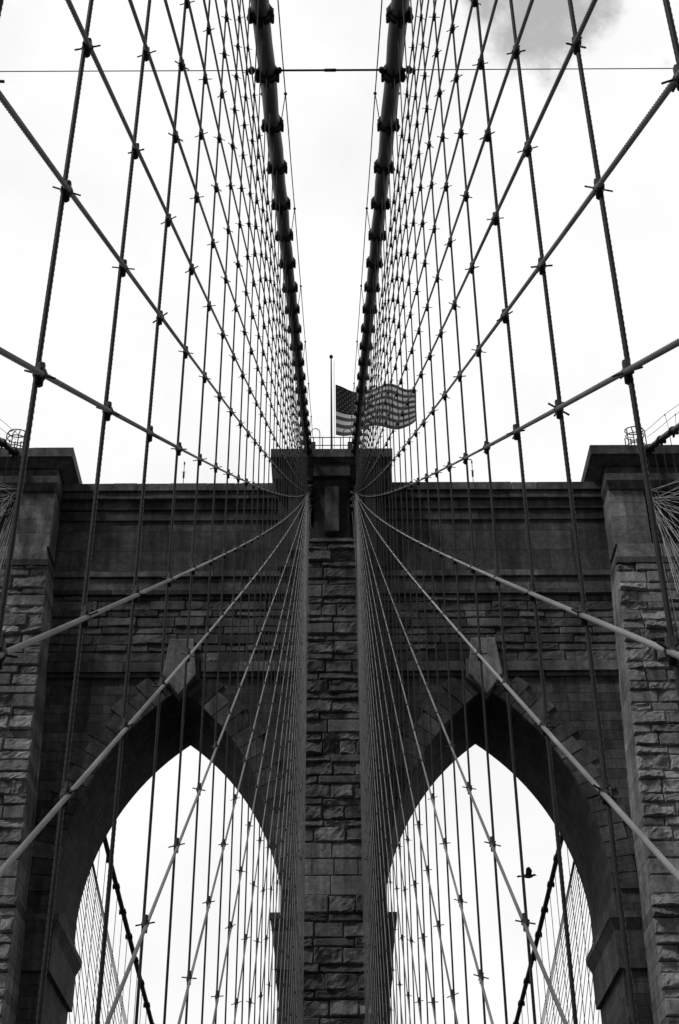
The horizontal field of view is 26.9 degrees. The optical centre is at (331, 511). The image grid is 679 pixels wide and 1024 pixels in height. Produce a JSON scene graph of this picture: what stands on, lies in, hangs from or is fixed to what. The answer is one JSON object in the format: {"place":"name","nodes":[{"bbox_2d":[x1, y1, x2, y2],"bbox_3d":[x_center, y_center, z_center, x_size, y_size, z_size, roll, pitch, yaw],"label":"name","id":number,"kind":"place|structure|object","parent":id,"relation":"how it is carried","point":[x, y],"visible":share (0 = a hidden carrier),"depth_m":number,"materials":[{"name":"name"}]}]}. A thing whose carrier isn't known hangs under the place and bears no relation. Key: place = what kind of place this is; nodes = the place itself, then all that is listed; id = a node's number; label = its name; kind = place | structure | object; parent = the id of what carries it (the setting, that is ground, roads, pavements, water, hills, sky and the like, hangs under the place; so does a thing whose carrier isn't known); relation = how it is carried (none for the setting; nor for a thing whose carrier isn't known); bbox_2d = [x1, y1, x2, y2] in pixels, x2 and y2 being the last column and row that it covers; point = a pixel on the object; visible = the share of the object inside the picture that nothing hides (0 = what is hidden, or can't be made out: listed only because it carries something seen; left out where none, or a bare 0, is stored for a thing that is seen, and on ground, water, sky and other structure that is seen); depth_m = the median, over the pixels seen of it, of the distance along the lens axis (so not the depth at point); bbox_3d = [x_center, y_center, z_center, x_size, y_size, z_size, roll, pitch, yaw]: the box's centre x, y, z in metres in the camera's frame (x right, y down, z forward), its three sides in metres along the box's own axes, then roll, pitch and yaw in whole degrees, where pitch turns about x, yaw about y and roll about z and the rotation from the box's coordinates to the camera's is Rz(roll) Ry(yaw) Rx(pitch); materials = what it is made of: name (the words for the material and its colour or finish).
{"place":"outdoors","nodes":[
{"label":"outdoors","id":0,"kind":"place"},
{"bbox_2d":[0,0,678,1023],"label":"sky","id":1,"kind":"structure","parent":0,"point":[330,114],"materials":[{"name":"white"}]},
{"bbox_2d":[517,867,536,877],"bbox_3d":[4.124,7.655,30.017,0.373,0.155,0.450,-25,-41,31],"label":"pigeon","id":2,"kind":"object","parent":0,"point":[528,874],"visible":0.91,"depth_m":29.96,"materials":[{"name":"black"}]},
{"label":"river","id":3,"kind":"structure","parent":0,"visible":0},
{"bbox_2d":[0,445,678,1023],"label":"stone bridge tower","id":4,"kind":"structure","parent":3,"relation":"in","point":[638,703],"depth_m":72.84,"materials":[{"name":"stone"}]},
{"bbox_2d":[6,429,24,447],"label":"ladder cage","id":5,"kind":"object","parent":4,"relation":"on","point":[17,442],"visible":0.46,"depth_m":80.68,"materials":[{"name":"paint"}]},
{"bbox_2d":[0,419,154,1023],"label":"cable","id":6,"kind":"object","parent":4,"relation":"attached to","point":[7,446],"visible":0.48,"depth_m":101.16,"materials":[{"name":"metal"}]},
{"bbox_2d":[246,0,312,455],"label":"cable","id":7,"kind":"object","parent":4,"relation":"attached to","point":[265,22],"visible":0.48,"depth_m":35.00,"materials":[{"name":"metal"}]},
{"bbox_2d":[0,66,672,74],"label":"transverse tie cable","id":8,"kind":"object","parent":7,"relation":"attached to","point":[279,70],"visible":0.79,"depth_m":29.39,"materials":[{"name":"metal"}]},
{"bbox_2d":[310,428,352,448],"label":"roof railing","id":9,"kind":"object","parent":4,"relation":"on","point":[313,445],"visible":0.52,"depth_m":79.00,"materials":[{"name":"metal"}]},
{"bbox_2d":[329,355,334,448],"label":"flagpole","id":10,"kind":"object","parent":4,"relation":"on","point":[331,430],"visible":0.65,"depth_m":86.27,"materials":[{"name":"metal"}]},
{"bbox_2d":[336,384,415,435],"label":"american flag","id":11,"kind":"object","parent":10,"relation":"attached to","point":[345,398],"visible":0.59,"depth_m":86.98,"materials":[{"name":"grey fabric"}]},
{"bbox_2d":[0,0,678,1023],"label":"suspender cables","id":12,"kind":"object","parent":4,"relation":"attached to","point":[286,862],"visible":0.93,"depth_m":14.88,"materials":[{"name":"metal"}]},
{"bbox_2d":[0,0,678,1023],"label":"diagonal stay cables","id":13,"kind":"object","parent":4,"relation":"attached to","point":[360,616],"visible":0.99,"depth_m":17.83,"materials":[{"name":"metal"}]},
{"bbox_2d":[0,0,678,1022],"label":"cable clamps","id":14,"kind":"object","parent":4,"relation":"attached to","point":[626,362],"visible":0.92,"depth_m":17.35,"materials":[{"name":"metal"}]},
{"bbox_2d":[0,479,678,628],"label":"diagonal stay cables","id":15,"kind":"object","parent":4,"relation":"attached to","point":[655,498],"visible":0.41,"depth_m":74.01,"materials":[{"name":"metal"}]},
{"bbox_2d":[350,0,413,455],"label":"cable","id":16,"kind":"object","parent":4,"relation":"attached to","point":[394,14],"visible":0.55,"depth_m":34.88,"materials":[{"name":"metal"}]},
{"bbox_2d":[513,404,678,1023],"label":"cable","id":17,"kind":"object","parent":4,"relation":"attached to","point":[672,431],"visible":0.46,"depth_m":100.25,"materials":[{"name":"metal"}]},
{"bbox_2d":[0,430,678,1023],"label":"suspender cables","id":18,"kind":"object","parent":17,"relation":"hanging from","point":[116,986],"visible":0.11,"depth_m":94.04,"materials":[{"name":"metal"}]},
{"bbox_2d":[624,426,646,444],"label":"ladder cage","id":19,"kind":"object","parent":4,"relation":"on","point":[630,439],"visible":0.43,"depth_m":80.65,"materials":[{"name":"paint"}]}
]}

